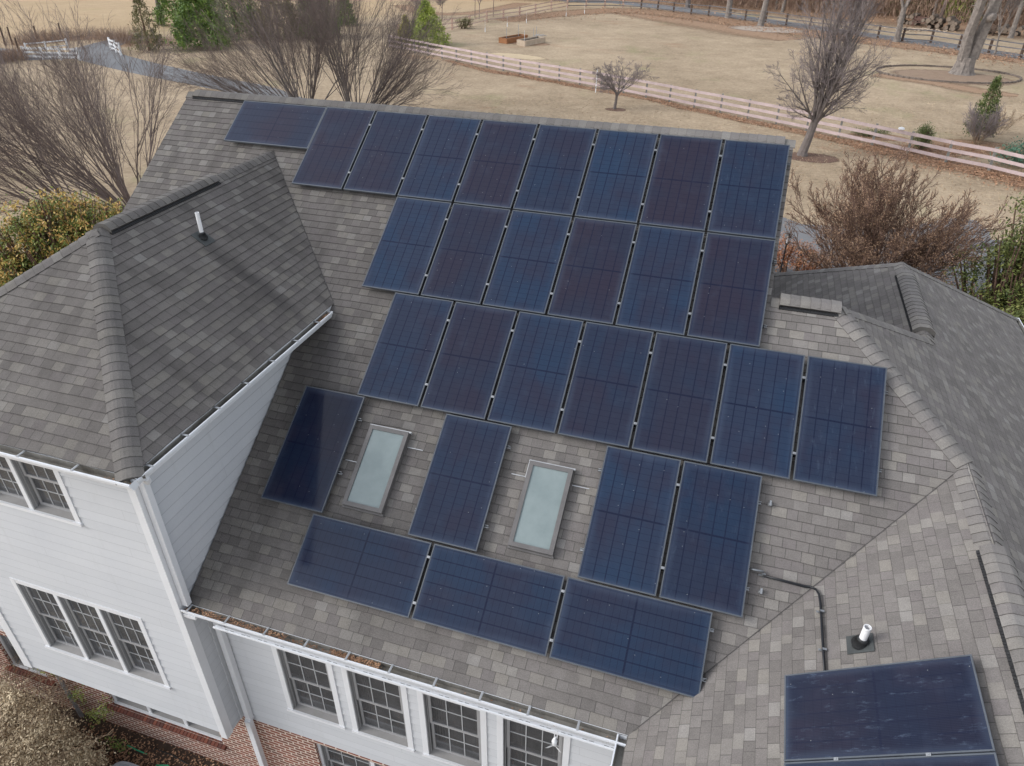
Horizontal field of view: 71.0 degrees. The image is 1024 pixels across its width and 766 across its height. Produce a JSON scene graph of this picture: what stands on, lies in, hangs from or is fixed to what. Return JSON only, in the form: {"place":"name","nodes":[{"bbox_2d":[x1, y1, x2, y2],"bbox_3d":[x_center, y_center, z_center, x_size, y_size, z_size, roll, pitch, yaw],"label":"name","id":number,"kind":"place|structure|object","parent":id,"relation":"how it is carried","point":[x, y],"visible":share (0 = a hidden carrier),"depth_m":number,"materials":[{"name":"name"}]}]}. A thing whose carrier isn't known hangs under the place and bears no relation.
{"place":"outdoors","nodes":[
{"label":"outdoors","id":0,"kind":"place"},
{"bbox_2d":[393,2,532,15],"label":"woodland floor","id":1,"kind":"structure","parent":0,"point":[507,6],"depth_m":122.33,"materials":[{"name":"brown plant"}]},
{"bbox_2d":[0,0,1023,258],"bbox_3d":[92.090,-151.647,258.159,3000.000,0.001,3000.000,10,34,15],"label":"ground","id":2,"kind":"structure","parent":0,"point":[702,60],"depth_m":68.51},
{"bbox_2d":[20,46,80,59],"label":"white rail","id":3,"kind":"object","parent":2,"relation":"on","point":[59,52],"visible":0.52,"depth_m":77.52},
{"bbox_2d":[0,35,106,214],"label":"crape myrtle","id":4,"kind":"object","parent":2,"relation":"on","point":[37,179],"visible":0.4,"depth_m":35.41,"materials":[{"name":"brown plant"}]},
{"bbox_2d":[0,186,124,286],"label":"photinia bush","id":5,"kind":"object","parent":2,"relation":"on","point":[54,228],"visible":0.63,"depth_m":26.52,"materials":[{"name":"green plant"}]},
{"bbox_2d":[0,24,169,64],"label":"brush","id":6,"kind":"object","parent":2,"relation":"on","point":[123,34],"visible":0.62,"depth_m":88.14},
{"bbox_2d":[0,0,194,211],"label":"crape myrtle","id":7,"kind":"object","parent":2,"relation":"on","point":[102,191],"visible":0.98,"depth_m":34.26,"materials":[{"name":"brown plant"}]},
{"bbox_2d":[0,683,228,765],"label":"garden bed","id":8,"kind":"object","parent":2,"relation":"on","point":[164,747],"depth_m":13.75,"materials":[{"name":"soil"}]},
{"bbox_2d":[0,654,129,765],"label":"dry shrub","id":9,"kind":"object","parent":8,"relation":"on","point":[50,730],"visible":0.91,"depth_m":12.90,"materials":[{"name":"beige plant"}]},
{"bbox_2d":[128,0,167,51],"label":"cedar","id":10,"kind":"object","parent":2,"relation":"on","point":[136,14],"visible":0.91,"depth_m":81.88,"materials":[{"name":"green plant"}]},
{"bbox_2d":[149,0,195,26],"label":"cedar","id":11,"kind":"object","parent":2,"relation":"on","point":[164,3],"visible":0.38,"depth_m":100.39,"materials":[{"name":"green plant"}]},
{"bbox_2d":[161,0,241,51],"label":"cedar","id":12,"kind":"object","parent":2,"relation":"on","point":[199,6],"visible":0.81,"depth_m":82.89,"materials":[{"name":"green plant"}]},
{"bbox_2d":[205,0,260,37],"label":"cedar","id":13,"kind":"object","parent":2,"relation":"on","point":[232,9],"visible":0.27,"depth_m":90.49,"materials":[{"name":"green plant"}]},
{"bbox_2d":[135,0,408,99],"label":"crape myrtle","id":14,"kind":"object","parent":2,"relation":"on","point":[270,30],"visible":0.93,"depth_m":50.46,"materials":[{"name":"grey plant"}]},
{"bbox_2d":[243,0,301,40],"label":"cedar","id":15,"kind":"object","parent":2,"relation":"on","point":[288,5],"visible":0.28,"depth_m":89.51,"materials":[{"name":"green plant"}]},
{"bbox_2d":[264,0,468,107],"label":"crape myrtle","id":16,"kind":"object","parent":2,"relation":"on","point":[390,71],"visible":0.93,"depth_m":50.65,"materials":[{"name":"grey plant"}]},
{"bbox_2d":[407,0,451,46],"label":"conifer","id":17,"kind":"object","parent":2,"relation":"on","point":[428,13],"visible":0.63,"depth_m":86.17,"materials":[{"name":"green plant"}]},
{"bbox_2d":[396,0,567,32],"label":"paddock fence","id":18,"kind":"object","parent":2,"relation":"on","point":[503,13],"visible":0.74,"depth_m":109.03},
{"bbox_2d":[0,89,1023,765],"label":"house","id":19,"kind":"structure","parent":2,"relation":"on","point":[170,349],"depth_m":10.00,"materials":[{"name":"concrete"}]},
{"bbox_2d":[0,634,46,676],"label":"window","id":20,"kind":"structure","parent":19,"relation":"in","point":[4,640],"depth_m":14.07,"materials":[{"name":"plastic"}]},
{"bbox_2d":[0,457,82,526],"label":"window","id":21,"kind":"structure","parent":19,"relation":"in","point":[26,487],"depth_m":9.69,"materials":[{"name":"plastic"}]},
{"bbox_2d":[9,577,171,689],"bbox_3d":[-6.597,3.910,11.323,2.524,1.695,0.159,10,34,15],"label":"window","id":22,"kind":"structure","parent":19,"relation":"in","point":[114,640],"depth_m":11.41,"materials":[{"name":"plastic"}]},
{"bbox_2d":[111,694,221,740],"bbox_3d":[-6.354,5.788,13.088,2.484,1.105,0.159,10,34,15],"label":"window","id":23,"kind":"structure","parent":19,"relation":"in","point":[197,728],"depth_m":13.33,"materials":[{"name":"plastic"}]},
{"bbox_2d":[271,646,345,729],"bbox_3d":[-3.071,4.586,10.949,1.034,1.670,0.159,10,34,15],"label":"window","id":24,"kind":"structure","parent":19,"relation":"in","point":[309,687],"depth_m":11.05,"materials":[{"name":"plastic"}]},
{"bbox_2d":[275,405,361,474],"bbox_3d":[-2.894,0.843,10.752,1.106,0.535,0.769,10,34,15],"label":"mounting rail pair","id":25,"kind":"object","parent":19,"relation":"attached to","point":[359,420],"visible":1,"depth_m":10.74,"materials":[{"name":"metal"}]},
{"bbox_2d":[261,386,364,512],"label":"solar panel","id":26,"kind":"object","parent":25,"relation":"attached to","point":[307,464],"visible":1,"depth_m":10.63,"materials":[{"name":"glass"}]},
{"bbox_2d":[317,744,381,765],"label":"window","id":27,"kind":"structure","parent":19,"relation":"in","point":[328,756],"depth_m":12.11,"materials":[{"name":"plastic"}]},
{"bbox_2d":[104,313,607,736],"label":"gutter leaves","id":28,"kind":"object","parent":19,"relation":"on","point":[344,655],"visible":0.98,"depth_m":9.63,"materials":[{"name":"brown plant"}]},
{"bbox_2d":[340,667,414,752],"bbox_3d":[-1.959,4.787,10.648,1.054,1.670,0.159,10,34,15],"label":"window","id":29,"kind":"structure","parent":19,"relation":"in","point":[379,711],"depth_m":10.75,"materials":[{"name":"plastic"}]},
{"bbox_2d":[416,691,487,765],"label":"window","id":30,"kind":"structure","parent":19,"relation":"in","point":[452,733],"depth_m":10.42,"materials":[{"name":"plastic"}]},
{"bbox_2d":[415,446,510,528],"bbox_3d":[-0.684,1.348,10.107,1.076,0.706,1.028,10,34,15],"label":"mounting rail pair","id":31,"kind":"object","parent":19,"relation":"attached to","point":[487,526],"visible":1,"depth_m":9.90,"materials":[{"name":"metal"}]},
{"bbox_2d":[408,414,511,551],"bbox_3d":[-0.714,1.354,10.059,1.006,1.035,1.536,10,34,15],"label":"solar panel","id":32,"kind":"object","parent":31,"relation":"attached to","point":[455,498],"visible":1,"depth_m":10.03,"materials":[{"name":"glass"}]},
{"bbox_2d":[496,715,570,765],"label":"window","id":33,"kind":"structure","parent":19,"relation":"in","point":[518,744],"depth_m":9.96,"materials":[{"name":"plastic"}]},
{"bbox_2d":[414,558,713,681],"bbox_3d":[-0.288,2.797,9.366,5.617,0.386,0.544,10,34,15],"label":"mounting rail pair","id":34,"kind":"object","parent":19,"relation":"attached to","point":[711,630],"visible":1,"depth_m":8.78,"materials":[{"name":"metal"}]},
{"bbox_2d":[287,514,431,617],"bbox_3d":[-2.065,2.471,9.797,1.863,0.584,0.857,10,34,15],"label":"solar panel","id":35,"kind":"object","parent":34,"relation":"attached to","point":[381,570],"visible":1,"depth_m":9.78,"materials":[{"name":"glass"}]},
{"bbox_2d":[411,544,564,655],"bbox_3d":[-0.293,2.791,9.319,1.863,0.584,0.857,10,34,15],"label":"solar panel","id":36,"kind":"object","parent":34,"relation":"attached to","point":[510,604],"visible":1,"depth_m":9.30,"materials":[{"name":"glass"}]},
{"bbox_2d":[549,577,711,697],"bbox_3d":[1.458,3.107,8.846,1.821,0.584,0.857,10,34,15],"label":"solar panel","id":37,"kind":"object","parent":34,"relation":"attached to","point":[650,641],"visible":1,"depth_m":8.82,"materials":[{"name":"glass"}]},
{"bbox_2d":[348,127,789,223],"bbox_3d":[0.266,-3.673,12.242,8.385,0.679,0.986,10,34,15],"label":"mounting rail pair","id":38,"kind":"object","parent":19,"relation":"attached to","point":[779,221],"visible":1,"depth_m":11.66,"materials":[{"name":"metal"}]},
{"bbox_2d":[292,107,375,189],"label":"solar panel","id":39,"kind":"object","parent":38,"relation":"attached to","point":[331,153],"visible":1,"depth_m":13.12,"materials":[{"name":"glass"}]},
{"bbox_2d":[344,111,427,195],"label":"solar panel","id":40,"kind":"object","parent":38,"relation":"attached to","point":[382,161],"visible":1,"depth_m":12.85,"materials":[{"name":"glass"}]},
{"bbox_2d":[398,115,481,202],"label":"solar panel","id":41,"kind":"object","parent":38,"relation":"attached to","point":[436,167],"visible":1,"depth_m":12.58,"materials":[{"name":"glass"}]},
{"bbox_2d":[454,120,537,208],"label":"solar panel","id":42,"kind":"object","parent":38,"relation":"attached to","point":[493,173],"visible":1,"depth_m":12.31,"materials":[{"name":"glass"}]},
{"bbox_2d":[513,124,596,216],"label":"solar panel","id":43,"kind":"object","parent":38,"relation":"attached to","point":[553,176],"visible":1,"depth_m":12.04,"materials":[{"name":"glass"}]},
{"bbox_2d":[575,129,657,223],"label":"solar panel","id":44,"kind":"object","parent":38,"relation":"attached to","point":[616,179],"visible":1,"depth_m":11.77,"materials":[{"name":"glass"}]},
{"bbox_2d":[640,134,722,231],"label":"solar panel","id":45,"kind":"object","parent":38,"relation":"attached to","point":[681,185],"visible":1,"depth_m":11.50,"materials":[{"name":"glass"}]},
{"bbox_2d":[707,140,789,239],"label":"solar panel","id":46,"kind":"object","parent":38,"relation":"attached to","point":[747,200],"visible":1,"depth_m":11.23,"materials":[{"name":"glass"}]},
{"bbox_2d":[425,221,776,328],"bbox_3d":[0.786,-1.839,11.300,6.328,0.679,0.986,10,34,15],"label":"mounting rail pair","id":47,"kind":"object","parent":19,"relation":"attached to","point":[764,326],"visible":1,"depth_m":10.83,"materials":[{"name":"metal"}]},
{"bbox_2d":[362,197,451,295],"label":"solar panel","id":48,"kind":"object","parent":47,"relation":"attached to","point":[406,248],"visible":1,"depth_m":11.90,"materials":[{"name":"glass"}]},
{"bbox_2d":[421,203,510,304],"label":"solar panel","id":49,"kind":"object","parent":47,"relation":"attached to","point":[465,256],"visible":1,"depth_m":11.64,"materials":[{"name":"glass"}]},
{"bbox_2d":[483,210,571,314],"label":"solar panel","id":50,"kind":"object","parent":47,"relation":"attached to","point":[524,273],"visible":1,"depth_m":11.37,"materials":[{"name":"glass"}]},
{"bbox_2d":[547,217,636,324],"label":"solar panel","id":51,"kind":"object","parent":47,"relation":"attached to","point":[590,280],"visible":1,"depth_m":11.10,"materials":[{"name":"glass"}]},
{"bbox_2d":[615,224,704,335],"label":"solar panel","id":52,"kind":"object","parent":47,"relation":"attached to","point":[659,284],"visible":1,"depth_m":10.83,"materials":[{"name":"glass"}]},
{"bbox_2d":[687,232,775,347],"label":"solar panel","id":53,"kind":"object","parent":47,"relation":"attached to","point":[730,300],"visible":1,"depth_m":10.56,"materials":[{"name":"glass"}]},
{"bbox_2d":[425,322,887,472],"bbox_3d":[1.377,0.004,10.341,7.353,0.679,0.986,10,34,15],"label":"mounting rail pair","id":54,"kind":"object","parent":19,"relation":"attached to","point":[803,380],"visible":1,"depth_m":9.99,"materials":[{"name":"metal"}]},
{"bbox_2d":[357,292,453,406],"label":"solar panel","id":55,"kind":"object","parent":54,"relation":"attached to","point":[401,362],"visible":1,"depth_m":11.08,"materials":[{"name":"glass"}]},
{"bbox_2d":[421,302,516,419],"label":"solar panel","id":56,"kind":"object","parent":54,"relation":"attached to","point":[467,367],"visible":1,"depth_m":10.81,"materials":[{"name":"glass"}]},
{"bbox_2d":[487,311,583,433],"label":"solar panel","id":57,"kind":"object","parent":54,"relation":"attached to","point":[530,392],"visible":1,"depth_m":10.54,"materials":[{"name":"glass"}]},
{"bbox_2d":[558,322,653,447],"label":"solar panel","id":58,"kind":"object","parent":54,"relation":"attached to","point":[603,395],"visible":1,"depth_m":10.27,"materials":[{"name":"glass"}]},
{"bbox_2d":[632,332,726,463],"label":"solar panel","id":59,"kind":"object","parent":54,"relation":"attached to","point":[677,412],"visible":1,"depth_m":10.00,"materials":[{"name":"glass"}]},
{"bbox_2d":[710,344,805,479],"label":"solar panel","id":60,"kind":"object","parent":54,"relation":"attached to","point":[755,431],"visible":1,"depth_m":9.73,"materials":[{"name":"glass"}]},
{"bbox_2d":[792,356,886,496],"bbox_3d":[4.346,0.528,9.494,1.006,1.035,1.537,10,34,15],"label":"solar panel","id":61,"kind":"object","parent":54,"relation":"attached to","point":[839,440],"visible":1,"depth_m":9.46,"materials":[{"name":"glass"}]},
{"bbox_2d":[580,468,760,590],"bbox_3d":[2.056,1.872,9.354,2.139,0.679,0.986,10,34,15],"label":"mounting rail pair","id":62,"kind":"object","parent":19,"relation":"attached to","point":[581,549],"visible":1,"depth_m":9.40,"materials":[{"name":"metal"}]},
{"bbox_2d":[577,446,680,596],"bbox_3d":[1.576,1.772,9.438,1.048,1.035,1.536,10,34,15],"label":"solar panel","id":63,"kind":"object","parent":62,"relation":"attached to","point":[625,541],"visible":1,"depth_m":9.41,"materials":[{"name":"glass"}]},
{"bbox_2d":[659,461,761,617],"bbox_3d":[2.552,1.949,9.175,1.006,1.035,1.536,10,34,15],"label":"solar panel","id":64,"kind":"object","parent":62,"relation":"attached to","point":[708,560],"visible":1,"depth_m":9.14,"materials":[{"name":"glass"}]},
{"bbox_2d":[749,568,826,670],"bbox_3d":[3.455,2.725,8.412,0.664,0.124,1.649,-7,34,-12],"label":"conduit","id":65,"kind":"object","parent":19,"relation":"on","point":[821,611],"visible":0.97,"depth_m":8.55,"materials":[{"name":"metal"}]},
{"bbox_2d":[784,654,995,761],"bbox_3d":[3.558,3.187,6.992,1.536,1.035,1.029,10,34,15],"label":"solar panel","id":66,"kind":"object","parent":19,"relation":"attached to","point":[929,707],"visible":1,"depth_m":6.93,"materials":[{"name":"glass"}]},
{"bbox_2d":[784,752,999,765],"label":"solar panel","id":67,"kind":"object","parent":19,"relation":"attached to","point":[981,759],"visible":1,"depth_m":6.39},
{"bbox_2d":[499,34,527,43],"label":"garden bed","id":68,"kind":"object","parent":2,"relation":"on","point":[509,39],"visible":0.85,"depth_m":89.82,"materials":[{"name":"brown wood"}]},
{"bbox_2d":[490,53,546,59],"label":"straw","id":69,"kind":"object","parent":2,"relation":"on","point":[519,56],"visible":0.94,"depth_m":81.10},
{"bbox_2d":[24,0,1023,765],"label":"leaf litter","id":70,"kind":"object","parent":2,"relation":"on","point":[924,158],"visible":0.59,"depth_m":49.18,"materials":[{"name":"plant"}]},
{"bbox_2d":[517,36,544,45],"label":"garden bed","id":71,"kind":"object","parent":2,"relation":"on","point":[528,41],"visible":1,"depth_m":88.48,"materials":[{"name":"brown wood"}]},
{"bbox_2d":[592,56,658,108],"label":"tree","id":72,"kind":"object","parent":2,"relation":"on","point":[608,80],"visible":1,"depth_m":58.08,"materials":[{"name":"grey plant"}]},
{"bbox_2d":[388,35,1023,176],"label":"paddock fence","id":73,"kind":"object","parent":2,"relation":"on","point":[992,158],"visible":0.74,"depth_m":54.90,"materials":[{"name":"wood"}]},
{"bbox_2d":[411,97,1023,219],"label":"grass tufts","id":74,"kind":"object","parent":2,"relation":"on","point":[814,140],"visible":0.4,"depth_m":54.03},
{"bbox_2d":[445,60,1023,189],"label":"leaf drift","id":75,"kind":"object","parent":2,"relation":"on","point":[764,125],"visible":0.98,"depth_m":52.28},
{"bbox_2d":[495,8,1023,62],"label":"leaf drift","id":76,"kind":"object","parent":2,"relation":"on","point":[679,14],"visible":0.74,"depth_m":109.89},
{"bbox_2d":[496,0,1023,30],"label":"thicket","id":77,"kind":"object","parent":2,"relation":"on","point":[790,4],"visible":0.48,"depth_m":114.37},
{"bbox_2d":[757,0,768,25],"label":"bare tree","id":78,"kind":"object","parent":2,"relation":"on","point":[761,20],"visible":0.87,"depth_m":103.47,"materials":[{"name":"grey plant"}]},
{"bbox_2d":[732,26,802,32],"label":"wood chips","id":79,"kind":"object","parent":2,"relation":"on","point":[760,29],"visible":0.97,"depth_m":101.36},
{"bbox_2d":[567,0,1023,57],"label":"paddock fence","id":80,"kind":"object","parent":2,"relation":"on","point":[1021,54],"visible":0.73,"depth_m":103.61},
{"bbox_2d":[776,231,830,271],"bbox_3d":[12.476,-5.537,31.468,3.208,2.011,1.779,17,37,24],"label":"nandina bush","id":81,"kind":"object","parent":2,"relation":"on","point":[790,251],"visible":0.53,"depth_m":31.38,"materials":[{"name":"red plant"}]},
{"bbox_2d":[792,152,838,162],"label":"mulch","id":82,"kind":"object","parent":2,"relation":"on","point":[827,158],"visible":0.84,"depth_m":47.32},
{"bbox_2d":[763,0,897,156],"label":"pear tree","id":83,"kind":"object","parent":2,"relation":"on","point":[831,84],"visible":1,"depth_m":44.30,"materials":[{"name":"grey plant"}]},
{"bbox_2d":[780,141,1020,287],"bbox_3d":[14.688,-5.907,28.194,8.319,6.111,7.964,10,34,15],"label":"crape myrtle","id":84,"kind":"object","parent":2,"relation":"on","point":[860,249],"visible":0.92,"depth_m":27.13,"materials":[{"name":"brown plant"}]},
{"bbox_2d":[893,0,910,41],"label":"bare tree","id":85,"kind":"object","parent":2,"relation":"on","point":[897,36],"visible":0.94,"depth_m":90.46,"materials":[{"name":"grey plant"}]},
{"bbox_2d":[883,145,958,158],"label":"mulch","id":86,"kind":"object","parent":2,"relation":"on","point":[952,155],"visible":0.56,"depth_m":48.41,"materials":[{"name":"brown plant"}]},
{"bbox_2d":[913,121,939,148],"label":"shrub","id":87,"kind":"object","parent":2,"relation":"on","point":[926,129],"visible":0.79,"depth_m":48.53,"materials":[{"name":"green plant"}]},
{"bbox_2d":[876,64,1022,83],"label":"stone ring","id":88,"kind":"object","parent":2,"relation":"on","point":[968,82],"visible":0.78,"depth_m":71.93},
{"bbox_2d":[948,0,1001,75],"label":"bare tree","id":89,"kind":"object","parent":2,"relation":"on","point":[972,42],"visible":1,"depth_m":71.10,"materials":[{"name":"grey plant"}]},
{"bbox_2d":[929,139,1023,157],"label":"mulch","id":90,"kind":"object","parent":2,"relation":"on","point":[990,145],"visible":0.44,"depth_m":50.18,"materials":[{"name":"brown plant"}]},
{"bbox_2d":[933,192,1023,324],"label":"holly tree","id":91,"kind":"object","parent":2,"relation":"on","point":[1004,292],"visible":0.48,"depth_m":25.17,"materials":[{"name":"green plant"}]},
{"bbox_2d":[963,74,1003,140],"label":"conifer","id":92,"kind":"object","parent":2,"relation":"on","point":[997,83],"visible":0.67,"depth_m":49.79,"materials":[{"name":"green plant"}]},
{"bbox_2d":[962,101,1010,144],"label":"bare shrub","id":93,"kind":"object","parent":2,"relation":"on","point":[992,127],"visible":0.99,"depth_m":49.67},
{"bbox_2d":[981,136,1023,166],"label":"juniper","id":94,"kind":"object","parent":2,"relation":"on","point":[1015,148],"visible":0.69,"depth_m":45.72,"materials":[{"name":"green plant"}]},
{"bbox_2d":[994,0,1023,53],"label":"bare tree","id":95,"kind":"object","parent":2,"relation":"on","point":[1010,10],"visible":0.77,"depth_m":82.00,"materials":[{"name":"grey plant"}]},
{"bbox_2d":[995,106,1023,135],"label":"bare shrub","id":96,"kind":"object","parent":2,"relation":"on","point":[1012,122],"visible":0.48,"depth_m":52.16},
{"bbox_2d":[68,36,1016,247],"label":"driveway","id":97,"kind":"structure","parent":0,"point":[118,66],"depth_m":74.26,"materials":[{"name":"asphalt"}]},
{"bbox_2d":[617,13,800,40],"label":"bare soil","id":98,"kind":"structure","parent":0,"point":[722,28],"depth_m":102.94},
{"bbox_2d":[560,0,1023,58],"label":"road","id":99,"kind":"structure","parent":0,"point":[940,45],"depth_m":107.15,"materials":[{"name":"asphalt"}]},
{"bbox_2d":[611,0,1023,40],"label":"woodland floor","id":100,"kind":"structure","parent":0,"point":[887,20],"depth_m":117.19,"materials":[{"name":"brown plant"}]},
{"bbox_2d":[897,13,920,24],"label":"log pile","id":101,"kind":"object","parent":100,"relation":"on","point":[911,16],"visible":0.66,"depth_m":106.17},
{"bbox_2d":[921,14,960,30],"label":"log pile","id":102,"kind":"object","parent":100,"relation":"on","point":[954,23],"visible":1,"depth_m":101.35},
{"bbox_2d":[936,0,976,19],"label":"conifer","id":103,"kind":"object","parent":100,"relation":"on","point":[955,1],"visible":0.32,"depth_m":109.70,"materials":[{"name":"green plant"}]},
{"bbox_2d":[988,24,1023,35],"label":"log pile","id":104,"kind":"object","parent":100,"relation":"on","point":[1007,28],"visible":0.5,"depth_m":97.04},
{"bbox_2d":[1007,0,1023,37],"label":"bare tree","id":105,"kind":"object","parent":100,"relation":"on","point":[1015,23],"visible":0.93,"depth_m":94.09,"materials":[{"name":"grey plant"}]},
{"bbox_2d":[775,217,1010,298],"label":"driveway","id":106,"kind":"structure","parent":0,"point":[806,237],"depth_m":34.76,"materials":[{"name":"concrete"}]},
{"bbox_2d":[871,73,1017,96],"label":"bare soil","id":107,"kind":"structure","parent":0,"point":[969,89],"depth_m":68.06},
{"bbox_2d":[894,69,1011,84],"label":"bare soil","id":108,"kind":"structure","parent":0,"point":[936,75],"depth_m":71.92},
{"bbox_3d":[-4.515,-4.910,13.704,1.810,0.403,0.569,10,34,15],"label":"mounting rail pair","id":109,"kind":"object","parent":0,"visible":0},
{"bbox_2d":[224,100,326,149],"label":"solar panel","id":110,"kind":"object","parent":109,"relation":"attached to","point":[276,124],"visible":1,"depth_m":13.63,"materials":[{"name":"glass"}]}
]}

